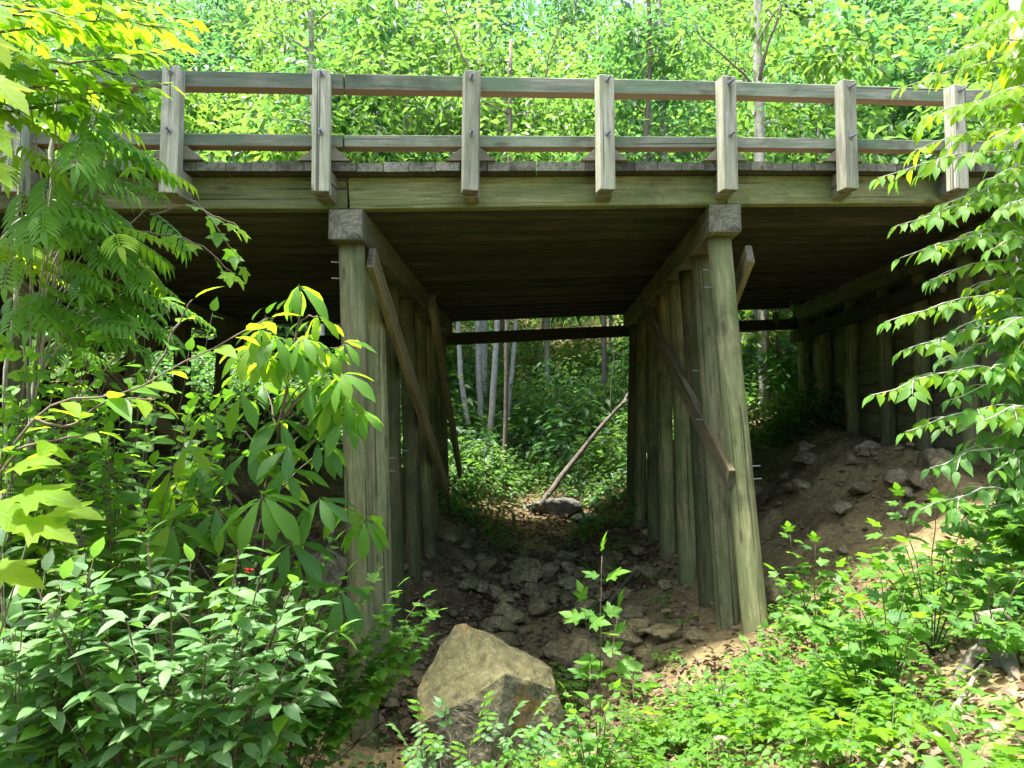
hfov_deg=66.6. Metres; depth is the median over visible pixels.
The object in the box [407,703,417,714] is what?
creek stone
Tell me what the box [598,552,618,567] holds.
creek stone
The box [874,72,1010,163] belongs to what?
woodland tree
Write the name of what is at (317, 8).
woodland tree
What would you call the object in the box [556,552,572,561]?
creek stone
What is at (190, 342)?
leafy sapling
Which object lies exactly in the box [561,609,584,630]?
creek stone
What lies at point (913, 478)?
bank stone
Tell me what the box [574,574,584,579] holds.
creek stone
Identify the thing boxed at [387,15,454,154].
woodland tree
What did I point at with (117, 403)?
yellow leaf sapling
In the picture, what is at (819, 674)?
seedling
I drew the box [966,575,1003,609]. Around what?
seedling
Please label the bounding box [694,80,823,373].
woodland tree
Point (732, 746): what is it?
seedling
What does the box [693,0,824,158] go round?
woodland tree
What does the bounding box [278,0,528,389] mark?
woodland tree
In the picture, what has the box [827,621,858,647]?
seedling
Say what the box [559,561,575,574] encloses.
creek stone
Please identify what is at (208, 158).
woodland tree
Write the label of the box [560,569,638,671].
fallen branch
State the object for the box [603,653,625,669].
creek stone
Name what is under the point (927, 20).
woodland tree
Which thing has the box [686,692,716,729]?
seedling
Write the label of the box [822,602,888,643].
seedling
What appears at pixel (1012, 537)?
maple sapling
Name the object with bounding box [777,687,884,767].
seedling
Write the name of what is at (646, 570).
creek stone
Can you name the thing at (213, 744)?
glossy leaf shrub
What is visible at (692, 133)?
woodland tree
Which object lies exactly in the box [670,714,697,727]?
seedling
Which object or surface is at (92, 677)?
bank shrub
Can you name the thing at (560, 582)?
creek stone
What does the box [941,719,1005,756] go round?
seedling
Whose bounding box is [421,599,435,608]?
creek stone
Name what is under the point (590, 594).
creek stone
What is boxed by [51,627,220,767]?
bank shrub
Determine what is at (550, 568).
creek stone
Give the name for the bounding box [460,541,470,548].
creek stone
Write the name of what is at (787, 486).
bank stone
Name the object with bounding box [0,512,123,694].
bank shrub
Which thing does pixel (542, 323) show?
woodland tree
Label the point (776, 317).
woodland tree
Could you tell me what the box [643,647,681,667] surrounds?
gully seedling
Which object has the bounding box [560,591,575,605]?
creek stone
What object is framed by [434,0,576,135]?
woodland tree
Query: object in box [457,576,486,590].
creek stone
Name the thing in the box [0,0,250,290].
lobed leaf tree
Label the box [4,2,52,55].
woodland tree
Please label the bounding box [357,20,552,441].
woodland tree
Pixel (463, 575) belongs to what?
creek stone
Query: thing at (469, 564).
creek stone
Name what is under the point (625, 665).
maple sapling
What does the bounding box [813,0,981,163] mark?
woodland tree
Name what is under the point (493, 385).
woodland tree
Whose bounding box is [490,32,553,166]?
woodland tree
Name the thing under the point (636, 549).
creek stone
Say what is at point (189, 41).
woodland tree
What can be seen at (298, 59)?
woodland tree
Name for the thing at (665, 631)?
rock
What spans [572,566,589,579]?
creek stone
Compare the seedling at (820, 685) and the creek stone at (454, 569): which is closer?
the seedling at (820, 685)
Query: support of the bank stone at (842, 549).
on the ground at (822, 495)
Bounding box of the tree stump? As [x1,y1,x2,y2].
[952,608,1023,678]
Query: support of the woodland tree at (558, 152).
on the ground at (822, 495)
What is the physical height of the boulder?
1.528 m
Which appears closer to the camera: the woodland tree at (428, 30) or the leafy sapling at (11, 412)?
the leafy sapling at (11, 412)
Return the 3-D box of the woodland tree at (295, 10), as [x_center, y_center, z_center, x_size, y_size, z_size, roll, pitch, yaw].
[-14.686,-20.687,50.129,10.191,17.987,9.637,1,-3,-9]
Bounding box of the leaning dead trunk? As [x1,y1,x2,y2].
[538,338,627,508]
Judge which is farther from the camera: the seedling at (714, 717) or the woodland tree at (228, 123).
the woodland tree at (228, 123)
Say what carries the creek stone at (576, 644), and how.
on the ground at (822, 495)
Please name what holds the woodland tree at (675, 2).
on the ground at (822, 495)
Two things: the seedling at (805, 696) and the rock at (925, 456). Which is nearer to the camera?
the seedling at (805, 696)
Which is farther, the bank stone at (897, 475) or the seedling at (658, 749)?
the bank stone at (897, 475)
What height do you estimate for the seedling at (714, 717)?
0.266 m
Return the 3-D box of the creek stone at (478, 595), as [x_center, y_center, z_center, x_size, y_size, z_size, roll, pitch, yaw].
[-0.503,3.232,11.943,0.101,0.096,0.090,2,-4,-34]
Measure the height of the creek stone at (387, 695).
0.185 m
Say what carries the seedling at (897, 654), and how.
on the ground at (822, 495)
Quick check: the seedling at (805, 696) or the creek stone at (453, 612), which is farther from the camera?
the creek stone at (453, 612)
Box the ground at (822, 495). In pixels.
[0,153,1023,767]
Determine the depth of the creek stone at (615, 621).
9.39 m
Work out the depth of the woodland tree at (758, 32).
18.92 m
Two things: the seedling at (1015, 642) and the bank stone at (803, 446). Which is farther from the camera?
the bank stone at (803, 446)
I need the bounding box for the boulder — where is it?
[417,623,565,767]
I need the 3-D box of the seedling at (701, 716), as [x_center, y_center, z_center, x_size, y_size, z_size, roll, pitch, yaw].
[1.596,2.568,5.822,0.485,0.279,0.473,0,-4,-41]
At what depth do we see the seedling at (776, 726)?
4.89 m
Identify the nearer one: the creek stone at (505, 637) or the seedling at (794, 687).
the seedling at (794, 687)
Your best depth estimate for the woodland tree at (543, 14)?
60.10 m
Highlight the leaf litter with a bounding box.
[35,461,1023,767]
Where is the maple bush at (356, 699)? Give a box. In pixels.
[277,561,445,767]
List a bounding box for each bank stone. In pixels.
[754,484,762,494]
[779,472,788,478]
[783,482,794,491]
[792,451,815,463]
[798,441,815,451]
[804,455,817,464]
[831,500,853,507]
[834,502,851,513]
[837,545,847,553]
[845,455,857,464]
[846,481,870,494]
[855,447,869,457]
[870,449,878,455]
[883,468,906,484]
[893,446,904,451]
[894,509,908,519]
[901,487,912,494]
[904,441,915,447]
[905,469,931,489]
[906,493,915,497]
[928,457,945,469]
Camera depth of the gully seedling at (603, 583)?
11.80 m
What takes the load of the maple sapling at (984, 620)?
on the ground at (822, 495)
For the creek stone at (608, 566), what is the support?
on the ground at (822, 495)
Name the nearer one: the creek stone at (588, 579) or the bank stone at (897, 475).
the bank stone at (897, 475)
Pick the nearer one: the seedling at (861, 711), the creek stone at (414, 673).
the seedling at (861, 711)
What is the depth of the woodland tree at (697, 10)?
44.51 m
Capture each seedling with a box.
[537,756,581,767]
[538,764,623,767]
[544,759,605,767]
[551,662,604,691]
[553,677,591,699]
[558,751,626,767]
[561,701,583,718]
[576,559,617,576]
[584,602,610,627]
[591,562,622,571]
[592,578,610,588]
[593,699,654,738]
[594,632,605,646]
[596,625,613,639]
[601,657,661,706]
[603,539,622,552]
[605,739,657,767]
[608,720,648,744]
[612,739,670,756]
[613,735,666,767]
[614,741,660,767]
[616,573,637,578]
[623,724,648,744]
[626,705,683,726]
[626,721,686,746]
[633,728,712,767]
[634,615,671,627]
[639,705,704,753]
[640,743,694,767]
[641,754,669,767]
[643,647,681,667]
[646,573,668,578]
[649,681,710,718]
[649,715,706,752]
[651,698,687,715]
[652,590,674,606]
[656,705,720,733]
[658,720,693,754]
[660,708,719,748]
[668,758,687,767]
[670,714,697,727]
[671,610,700,628]
[675,696,730,743]
[675,702,723,720]
[675,744,721,767]
[677,722,718,737]
[677,749,733,767]
[678,690,751,729]
[680,687,713,704]
[680,729,747,767]
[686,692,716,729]
[687,695,749,730]
[692,671,755,705]
[700,703,768,746]
[706,677,766,724]
[712,709,760,733]
[713,744,762,767]
[717,711,768,734]
[722,730,751,742]
[726,674,803,702]
[726,710,771,751]
[727,697,800,743]
[736,655,818,721]
[736,698,779,710]
[736,738,765,767]
[739,679,829,745]
[745,662,820,706]
[752,673,787,701]
[753,672,826,718]
[753,716,856,767]
[760,641,842,693]
[764,662,828,699]
[764,733,819,766]
[775,653,849,707]
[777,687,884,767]
[780,704,828,727]
[781,666,866,718]
[782,710,861,746]
[799,668,867,704]
[800,701,884,753]
[802,672,864,707]
[802,700,897,746]
[803,630,865,668]
[804,618,883,675]
[804,677,886,721]
[810,719,855,741]
[815,671,879,707]
[817,653,917,706]
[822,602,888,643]
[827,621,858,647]
[836,680,949,719]
[838,642,918,657]
[839,684,907,720]
[840,649,942,705]
[852,686,949,746]
[865,683,968,726]
[874,702,930,741]
[876,687,960,720]
[882,608,918,628]
[897,683,947,706]
[906,647,991,699]
[914,601,965,638]
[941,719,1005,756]
[946,608,1023,655]
[963,758,998,767]
[965,687,1023,763]
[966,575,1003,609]
[972,624,1023,662]
[985,756,1007,767]
[986,693,1023,717]
[989,719,1023,767]
[989,749,1023,767]
[992,549,1023,573]
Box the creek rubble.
[235,435,999,767]
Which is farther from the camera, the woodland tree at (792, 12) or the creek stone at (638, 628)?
the woodland tree at (792, 12)
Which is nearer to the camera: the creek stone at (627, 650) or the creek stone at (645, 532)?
the creek stone at (627, 650)
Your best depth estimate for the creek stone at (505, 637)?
9.96 m
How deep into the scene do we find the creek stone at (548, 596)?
11.49 m
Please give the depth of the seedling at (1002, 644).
4.57 m
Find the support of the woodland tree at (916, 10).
on the ground at (822, 495)
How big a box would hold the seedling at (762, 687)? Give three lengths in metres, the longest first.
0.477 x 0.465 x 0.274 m
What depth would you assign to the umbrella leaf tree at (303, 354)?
5.52 m
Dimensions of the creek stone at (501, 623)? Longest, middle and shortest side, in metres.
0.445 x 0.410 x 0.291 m
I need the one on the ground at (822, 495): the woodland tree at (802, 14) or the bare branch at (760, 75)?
the woodland tree at (802, 14)
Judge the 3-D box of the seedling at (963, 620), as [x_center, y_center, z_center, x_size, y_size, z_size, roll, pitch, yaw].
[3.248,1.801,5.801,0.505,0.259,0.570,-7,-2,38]
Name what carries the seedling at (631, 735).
on the ground at (822, 495)
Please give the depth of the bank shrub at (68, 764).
4.70 m
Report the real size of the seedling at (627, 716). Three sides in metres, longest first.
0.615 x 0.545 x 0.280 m
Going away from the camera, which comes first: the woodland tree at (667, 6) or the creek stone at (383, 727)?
the creek stone at (383, 727)
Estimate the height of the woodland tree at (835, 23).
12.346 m
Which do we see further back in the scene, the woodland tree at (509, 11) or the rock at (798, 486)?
the woodland tree at (509, 11)
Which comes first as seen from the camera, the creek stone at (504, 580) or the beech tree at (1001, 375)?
the beech tree at (1001, 375)
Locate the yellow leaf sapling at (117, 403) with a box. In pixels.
[0,286,299,515]
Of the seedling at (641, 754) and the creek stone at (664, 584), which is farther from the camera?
the creek stone at (664, 584)
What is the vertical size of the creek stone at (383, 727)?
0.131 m
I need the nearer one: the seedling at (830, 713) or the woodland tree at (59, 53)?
the seedling at (830, 713)
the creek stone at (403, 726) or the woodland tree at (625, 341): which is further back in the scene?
the woodland tree at (625, 341)
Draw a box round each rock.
[314,547,346,591]
[526,497,582,518]
[546,641,555,645]
[558,690,587,708]
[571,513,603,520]
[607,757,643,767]
[644,619,682,641]
[670,623,711,643]
[707,735,738,760]
[764,576,792,607]
[791,479,810,493]
[853,440,880,451]
[917,447,956,470]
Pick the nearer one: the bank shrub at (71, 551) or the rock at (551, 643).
the bank shrub at (71, 551)
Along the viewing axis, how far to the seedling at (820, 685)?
5.12 m
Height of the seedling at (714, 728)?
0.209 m
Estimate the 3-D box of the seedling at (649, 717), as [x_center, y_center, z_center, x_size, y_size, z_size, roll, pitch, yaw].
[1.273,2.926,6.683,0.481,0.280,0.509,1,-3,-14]
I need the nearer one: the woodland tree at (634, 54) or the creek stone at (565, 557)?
the creek stone at (565, 557)
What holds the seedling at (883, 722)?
on the ground at (822, 495)
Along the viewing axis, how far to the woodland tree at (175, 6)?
45.23 m
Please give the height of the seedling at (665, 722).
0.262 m
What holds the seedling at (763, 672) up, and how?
on the ground at (822, 495)
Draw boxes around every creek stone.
[341,644,348,658]
[378,681,391,698]
[379,716,387,732]
[380,696,400,713]
[391,688,400,698]
[395,720,414,735]
[400,690,409,696]
[404,562,408,569]
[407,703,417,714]
[409,670,421,677]
[409,671,423,686]
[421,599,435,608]
[422,570,432,577]
[424,553,432,558]
[437,635,448,646]
[442,533,457,542]
[448,609,457,616]
[450,566,459,572]
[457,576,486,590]
[458,573,467,579]
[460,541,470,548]
[461,559,475,570]
[468,608,480,617]
[469,622,476,626]
[473,552,486,561]
[474,580,487,592]
[476,592,482,597]
[477,557,496,571]
[479,617,499,632]
[485,615,515,632]
[486,584,503,598]
[492,632,519,646]
[494,599,515,614]
[498,591,515,602]
[501,577,510,584]
[503,609,527,623]
[508,560,530,570]
[508,569,522,582]
[512,578,526,588]
[513,591,520,597]
[517,556,538,567]
[520,582,542,594]
[520,615,530,624]
[521,568,545,582]
[524,589,533,597]
[527,597,551,615]
[533,590,541,597]
[539,589,556,602]
[540,562,559,578]
[542,645,558,657]
[545,587,562,597]
[549,648,576,668]
[553,638,567,649]
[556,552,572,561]
[557,550,576,560]
[558,578,566,586]
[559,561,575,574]
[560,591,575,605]
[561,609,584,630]
[563,575,579,590]
[563,632,588,649]
[569,636,591,652]
[571,627,593,637]
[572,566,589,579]
[572,599,598,611]
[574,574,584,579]
[574,663,602,682]
[575,639,607,660]
[583,574,606,586]
[586,582,603,593]
[587,590,593,598]
[595,591,608,601]
[597,567,610,577]
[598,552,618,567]
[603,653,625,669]
[604,628,642,648]
[605,565,614,572]
[610,550,622,561]
[612,617,642,637]
[614,588,633,600]
[619,604,645,619]
[620,646,634,653]
[624,618,650,636]
[629,564,640,577]
[630,544,649,555]
[636,648,651,660]
[639,565,658,586]
[639,653,658,671]
[641,529,647,536]
[641,672,653,682]
[657,579,671,589]
[660,608,671,617]
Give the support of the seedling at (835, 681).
on the ground at (822, 495)
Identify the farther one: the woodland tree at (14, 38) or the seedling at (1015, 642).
the woodland tree at (14, 38)
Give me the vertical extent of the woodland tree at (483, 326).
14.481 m
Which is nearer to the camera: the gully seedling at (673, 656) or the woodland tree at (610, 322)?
the gully seedling at (673, 656)
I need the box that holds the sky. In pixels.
[129,0,977,123]
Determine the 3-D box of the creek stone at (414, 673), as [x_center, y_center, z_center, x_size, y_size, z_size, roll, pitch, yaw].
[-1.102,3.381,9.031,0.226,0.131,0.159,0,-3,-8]
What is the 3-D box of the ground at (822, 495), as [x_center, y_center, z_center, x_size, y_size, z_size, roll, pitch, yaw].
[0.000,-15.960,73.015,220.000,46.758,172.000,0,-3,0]
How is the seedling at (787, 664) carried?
on the ground at (822, 495)
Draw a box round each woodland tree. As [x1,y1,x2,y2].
[0,0,88,125]
[0,54,70,153]
[2,0,209,160]
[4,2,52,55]
[10,0,154,132]
[33,8,151,159]
[37,0,185,131]
[79,17,219,151]
[115,0,245,160]
[123,54,243,161]
[125,0,280,160]
[126,0,215,130]
[129,0,218,121]
[132,0,246,127]
[147,0,283,132]
[147,151,311,357]
[178,46,296,162]
[195,0,302,161]
[206,0,427,386]
[211,94,350,329]
[212,0,324,155]
[217,0,318,71]
[220,5,346,160]
[229,0,388,328]
[232,0,342,112]
[235,94,384,334]
[243,0,455,352]
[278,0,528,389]
[281,0,505,161]
[297,0,359,95]
[315,0,425,68]
[335,0,447,40]
[338,112,427,162]
[339,12,417,159]
[352,37,427,161]
[357,0,485,161]
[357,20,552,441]
[380,97,459,161]
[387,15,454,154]
[387,46,553,437]
[396,0,562,413]
[398,1,594,448]
[401,0,508,99]
[403,30,597,489]
[414,0,498,101]
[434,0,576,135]
[438,0,614,371]
[452,27,625,439]
[460,0,544,57]
[474,16,601,389]
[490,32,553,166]
[516,103,575,319]
[521,0,620,134]
[523,8,596,155]
[525,0,641,135]
[534,316,586,364]
[539,0,642,122]
[542,25,689,425]
[544,0,743,161]
[551,0,676,157]
[557,0,753,162]
[564,0,692,161]
[571,127,671,360]
[577,0,730,407]
[585,7,647,129]
[591,0,710,134]
[610,0,711,157]
[617,334,752,352]
[628,106,715,161]
[632,12,741,161]
[634,0,766,108]
[663,0,753,109]
[664,0,742,158]
[667,0,861,417]
[670,0,771,110]
[673,33,750,160]
[674,0,772,101]
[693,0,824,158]
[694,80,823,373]
[733,0,838,70]
[737,0,940,163]
[737,9,843,161]
[738,3,881,314]
[738,109,824,332]
[738,153,821,405]
[740,18,807,77]
[742,0,834,52]
[771,0,838,70]
[785,61,906,161]
[786,15,853,69]
[795,0,943,158]
[812,23,988,163]
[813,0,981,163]
[819,0,906,108]
[834,0,940,159]
[843,0,980,76]
[853,0,997,158]
[866,0,1013,163]
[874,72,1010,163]
[882,7,990,157]
[926,0,1009,163]
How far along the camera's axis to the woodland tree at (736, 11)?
59.30 m
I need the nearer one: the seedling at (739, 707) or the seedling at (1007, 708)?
the seedling at (1007, 708)
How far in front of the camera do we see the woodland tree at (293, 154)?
19.91 m
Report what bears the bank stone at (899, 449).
on the ground at (822, 495)
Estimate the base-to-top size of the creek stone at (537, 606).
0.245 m
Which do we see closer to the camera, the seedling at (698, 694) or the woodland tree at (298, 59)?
the seedling at (698, 694)
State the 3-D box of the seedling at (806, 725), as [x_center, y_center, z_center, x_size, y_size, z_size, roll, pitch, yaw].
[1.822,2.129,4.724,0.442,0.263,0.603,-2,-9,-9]
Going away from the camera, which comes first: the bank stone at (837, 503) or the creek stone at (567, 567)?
the bank stone at (837, 503)
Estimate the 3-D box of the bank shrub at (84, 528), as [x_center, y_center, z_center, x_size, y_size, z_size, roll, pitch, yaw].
[-4.483,1.085,6.590,1.960,2.760,1.895,0,-3,0]
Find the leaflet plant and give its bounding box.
[385,690,575,767]
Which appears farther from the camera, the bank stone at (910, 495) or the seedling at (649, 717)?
the bank stone at (910, 495)
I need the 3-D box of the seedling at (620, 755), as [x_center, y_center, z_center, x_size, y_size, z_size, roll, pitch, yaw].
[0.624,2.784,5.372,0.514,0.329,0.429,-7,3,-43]
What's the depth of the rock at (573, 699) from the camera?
8.09 m
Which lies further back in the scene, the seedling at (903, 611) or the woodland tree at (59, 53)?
the woodland tree at (59, 53)
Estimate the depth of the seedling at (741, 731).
5.36 m
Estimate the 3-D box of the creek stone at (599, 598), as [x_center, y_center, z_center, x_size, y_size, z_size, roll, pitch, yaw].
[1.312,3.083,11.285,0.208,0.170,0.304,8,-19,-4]
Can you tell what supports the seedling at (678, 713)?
on the ground at (822, 495)
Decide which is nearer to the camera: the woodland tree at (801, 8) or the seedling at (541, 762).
the seedling at (541, 762)
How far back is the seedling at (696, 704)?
6.19 m
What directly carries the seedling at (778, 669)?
on the ground at (822, 495)
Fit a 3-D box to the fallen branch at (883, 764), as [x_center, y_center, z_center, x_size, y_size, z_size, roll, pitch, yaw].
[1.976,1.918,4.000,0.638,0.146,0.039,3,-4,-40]
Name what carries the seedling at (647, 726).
on the ground at (822, 495)
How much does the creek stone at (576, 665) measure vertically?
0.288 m
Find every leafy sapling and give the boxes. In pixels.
[0,325,141,641]
[0,528,117,767]
[54,290,308,696]
[54,367,238,696]
[120,487,344,759]
[259,554,322,767]
[538,659,637,767]
[737,618,793,690]
[921,721,986,767]
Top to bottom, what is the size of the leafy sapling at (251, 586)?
2.706 m
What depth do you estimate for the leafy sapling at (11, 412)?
5.34 m
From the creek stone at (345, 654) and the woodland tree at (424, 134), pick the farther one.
the woodland tree at (424, 134)
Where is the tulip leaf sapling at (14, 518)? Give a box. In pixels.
[0,34,103,635]
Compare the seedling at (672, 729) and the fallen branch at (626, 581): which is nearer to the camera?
the seedling at (672, 729)
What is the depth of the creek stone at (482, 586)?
11.85 m
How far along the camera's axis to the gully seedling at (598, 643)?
9.31 m
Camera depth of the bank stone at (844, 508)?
10.00 m
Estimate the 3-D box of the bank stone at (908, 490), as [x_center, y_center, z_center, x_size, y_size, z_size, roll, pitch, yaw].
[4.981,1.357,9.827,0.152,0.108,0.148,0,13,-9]
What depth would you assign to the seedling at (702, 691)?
6.86 m
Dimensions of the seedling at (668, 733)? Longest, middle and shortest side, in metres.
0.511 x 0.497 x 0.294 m
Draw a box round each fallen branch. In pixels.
[313,707,402,767]
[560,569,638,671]
[568,572,628,593]
[878,740,904,767]
[901,661,986,759]
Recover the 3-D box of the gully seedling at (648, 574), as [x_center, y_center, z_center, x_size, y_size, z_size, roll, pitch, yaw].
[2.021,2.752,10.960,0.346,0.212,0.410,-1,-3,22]
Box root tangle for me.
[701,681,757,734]
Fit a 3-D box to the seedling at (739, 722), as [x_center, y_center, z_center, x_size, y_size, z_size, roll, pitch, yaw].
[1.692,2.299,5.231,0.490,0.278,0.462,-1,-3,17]
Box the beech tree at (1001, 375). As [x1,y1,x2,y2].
[862,0,1023,536]
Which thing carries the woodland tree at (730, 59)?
on the ground at (822, 495)
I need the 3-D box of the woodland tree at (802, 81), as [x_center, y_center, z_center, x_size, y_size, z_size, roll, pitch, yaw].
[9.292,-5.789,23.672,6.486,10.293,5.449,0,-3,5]
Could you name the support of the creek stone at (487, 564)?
on the ground at (822, 495)
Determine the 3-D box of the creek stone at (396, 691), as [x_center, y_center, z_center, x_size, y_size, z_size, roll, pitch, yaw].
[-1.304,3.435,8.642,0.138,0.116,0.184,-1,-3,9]
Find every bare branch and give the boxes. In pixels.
[443,0,499,70]
[545,0,568,77]
[692,20,751,81]
[758,0,784,80]
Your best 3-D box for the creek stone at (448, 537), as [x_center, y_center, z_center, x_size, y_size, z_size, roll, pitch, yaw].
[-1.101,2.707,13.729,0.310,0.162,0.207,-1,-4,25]
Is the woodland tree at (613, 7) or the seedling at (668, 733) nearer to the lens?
the seedling at (668, 733)
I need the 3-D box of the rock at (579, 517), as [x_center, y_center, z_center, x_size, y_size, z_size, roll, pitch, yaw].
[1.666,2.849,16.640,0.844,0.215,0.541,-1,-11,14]
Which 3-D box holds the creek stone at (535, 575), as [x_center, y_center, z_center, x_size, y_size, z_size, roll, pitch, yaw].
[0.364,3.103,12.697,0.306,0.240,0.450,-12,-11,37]
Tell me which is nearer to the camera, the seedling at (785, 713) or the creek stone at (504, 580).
the seedling at (785, 713)
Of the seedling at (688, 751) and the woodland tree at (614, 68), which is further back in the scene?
the woodland tree at (614, 68)
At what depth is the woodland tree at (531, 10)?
26.49 m
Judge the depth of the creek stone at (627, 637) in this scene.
9.18 m
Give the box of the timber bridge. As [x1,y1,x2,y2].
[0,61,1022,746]
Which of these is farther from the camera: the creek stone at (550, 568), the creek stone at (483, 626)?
the creek stone at (550, 568)
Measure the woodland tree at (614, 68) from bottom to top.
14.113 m
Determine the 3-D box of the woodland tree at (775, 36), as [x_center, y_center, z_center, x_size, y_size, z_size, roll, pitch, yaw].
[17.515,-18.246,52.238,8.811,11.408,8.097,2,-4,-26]
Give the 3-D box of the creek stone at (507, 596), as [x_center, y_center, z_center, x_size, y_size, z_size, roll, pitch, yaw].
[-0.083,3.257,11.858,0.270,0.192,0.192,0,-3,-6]
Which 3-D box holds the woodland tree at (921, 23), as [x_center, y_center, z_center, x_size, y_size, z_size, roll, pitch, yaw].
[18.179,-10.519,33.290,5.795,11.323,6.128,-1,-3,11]
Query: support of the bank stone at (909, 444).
on the ground at (822, 495)
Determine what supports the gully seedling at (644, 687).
on the ground at (822, 495)
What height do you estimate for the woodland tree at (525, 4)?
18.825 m
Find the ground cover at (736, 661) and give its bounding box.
[50,505,1023,767]
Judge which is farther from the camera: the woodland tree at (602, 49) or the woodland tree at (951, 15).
the woodland tree at (602, 49)
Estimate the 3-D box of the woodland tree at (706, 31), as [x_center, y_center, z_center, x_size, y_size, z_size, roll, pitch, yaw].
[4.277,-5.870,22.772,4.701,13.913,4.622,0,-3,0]
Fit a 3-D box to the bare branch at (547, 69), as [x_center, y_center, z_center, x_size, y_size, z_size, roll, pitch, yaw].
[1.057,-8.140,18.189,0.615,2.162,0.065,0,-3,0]
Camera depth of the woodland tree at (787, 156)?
25.13 m
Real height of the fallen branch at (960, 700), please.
0.285 m
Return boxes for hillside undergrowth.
[0,0,913,549]
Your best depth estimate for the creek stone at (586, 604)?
11.18 m
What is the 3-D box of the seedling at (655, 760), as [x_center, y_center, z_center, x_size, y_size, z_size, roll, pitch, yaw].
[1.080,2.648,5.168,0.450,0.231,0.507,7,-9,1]
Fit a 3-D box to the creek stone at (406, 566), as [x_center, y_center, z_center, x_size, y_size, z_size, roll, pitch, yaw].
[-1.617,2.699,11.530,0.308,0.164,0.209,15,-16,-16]
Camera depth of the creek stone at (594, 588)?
11.78 m
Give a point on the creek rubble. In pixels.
(711, 603)
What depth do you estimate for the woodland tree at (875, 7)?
30.55 m
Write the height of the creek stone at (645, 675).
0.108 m
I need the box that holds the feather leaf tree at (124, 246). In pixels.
[0,58,216,639]
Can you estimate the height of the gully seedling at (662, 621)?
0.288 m
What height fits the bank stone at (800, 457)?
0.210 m
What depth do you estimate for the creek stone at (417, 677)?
8.92 m
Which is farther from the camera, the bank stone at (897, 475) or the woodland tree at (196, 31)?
the woodland tree at (196, 31)
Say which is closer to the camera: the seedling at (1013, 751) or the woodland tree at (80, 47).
the seedling at (1013, 751)
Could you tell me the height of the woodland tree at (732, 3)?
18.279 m
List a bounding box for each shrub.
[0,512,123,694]
[0,519,359,767]
[0,718,142,767]
[2,424,94,574]
[2,587,181,767]
[2,606,157,764]
[14,448,213,715]
[19,507,139,636]
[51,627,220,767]
[142,481,301,580]
[153,754,195,767]
[154,683,300,759]
[208,587,321,654]
[497,432,609,463]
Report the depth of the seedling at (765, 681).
5.56 m
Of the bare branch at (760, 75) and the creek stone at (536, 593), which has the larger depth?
the bare branch at (760, 75)
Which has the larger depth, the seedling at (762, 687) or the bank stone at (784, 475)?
the bank stone at (784, 475)
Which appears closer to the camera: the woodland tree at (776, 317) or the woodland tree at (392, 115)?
the woodland tree at (776, 317)
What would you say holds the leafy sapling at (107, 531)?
on the ground at (822, 495)
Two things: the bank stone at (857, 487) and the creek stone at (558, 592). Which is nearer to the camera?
the bank stone at (857, 487)
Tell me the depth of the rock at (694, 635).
8.68 m
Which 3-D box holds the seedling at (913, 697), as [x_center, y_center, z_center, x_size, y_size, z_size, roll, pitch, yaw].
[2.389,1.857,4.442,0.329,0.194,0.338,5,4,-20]
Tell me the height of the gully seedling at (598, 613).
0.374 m
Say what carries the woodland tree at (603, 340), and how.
on the ground at (822, 495)
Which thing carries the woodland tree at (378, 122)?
on the ground at (822, 495)
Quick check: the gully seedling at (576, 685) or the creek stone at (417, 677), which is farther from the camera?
the creek stone at (417, 677)
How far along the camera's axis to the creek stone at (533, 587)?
12.03 m
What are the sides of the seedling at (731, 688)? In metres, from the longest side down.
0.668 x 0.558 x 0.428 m
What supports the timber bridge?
on the ground at (822, 495)
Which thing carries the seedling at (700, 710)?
on the ground at (822, 495)
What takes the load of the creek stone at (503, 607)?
on the ground at (822, 495)
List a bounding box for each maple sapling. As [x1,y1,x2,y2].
[559,532,644,766]
[763,521,873,653]
[789,594,941,699]
[825,556,943,694]
[853,482,1019,656]
[927,558,1023,649]
[929,495,1023,609]
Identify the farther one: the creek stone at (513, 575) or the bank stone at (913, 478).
the creek stone at (513, 575)
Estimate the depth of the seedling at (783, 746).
4.62 m
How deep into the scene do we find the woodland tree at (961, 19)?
20.55 m
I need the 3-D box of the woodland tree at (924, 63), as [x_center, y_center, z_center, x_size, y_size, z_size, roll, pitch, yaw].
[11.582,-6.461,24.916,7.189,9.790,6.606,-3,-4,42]
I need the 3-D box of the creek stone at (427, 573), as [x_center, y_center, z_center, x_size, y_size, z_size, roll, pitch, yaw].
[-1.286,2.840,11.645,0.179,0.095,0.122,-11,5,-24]
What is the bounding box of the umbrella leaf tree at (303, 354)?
[124,286,388,722]
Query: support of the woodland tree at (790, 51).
on the ground at (822, 495)
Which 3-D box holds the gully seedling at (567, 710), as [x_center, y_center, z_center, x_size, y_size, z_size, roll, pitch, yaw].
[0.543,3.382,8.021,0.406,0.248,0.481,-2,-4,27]
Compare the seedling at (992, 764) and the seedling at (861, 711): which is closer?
the seedling at (992, 764)
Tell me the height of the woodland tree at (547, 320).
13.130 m
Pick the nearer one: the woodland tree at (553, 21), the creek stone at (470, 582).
the creek stone at (470, 582)
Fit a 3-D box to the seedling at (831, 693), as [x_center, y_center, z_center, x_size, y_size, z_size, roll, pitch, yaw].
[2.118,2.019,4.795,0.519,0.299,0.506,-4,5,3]
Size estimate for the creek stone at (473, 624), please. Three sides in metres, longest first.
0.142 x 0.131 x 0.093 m
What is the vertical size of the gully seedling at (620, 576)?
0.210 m
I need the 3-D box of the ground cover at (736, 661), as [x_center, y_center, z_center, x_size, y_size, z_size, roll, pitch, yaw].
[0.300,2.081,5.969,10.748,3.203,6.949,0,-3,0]
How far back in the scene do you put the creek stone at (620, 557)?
13.12 m
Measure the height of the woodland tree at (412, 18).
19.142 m
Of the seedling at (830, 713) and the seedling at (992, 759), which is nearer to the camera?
the seedling at (992, 759)

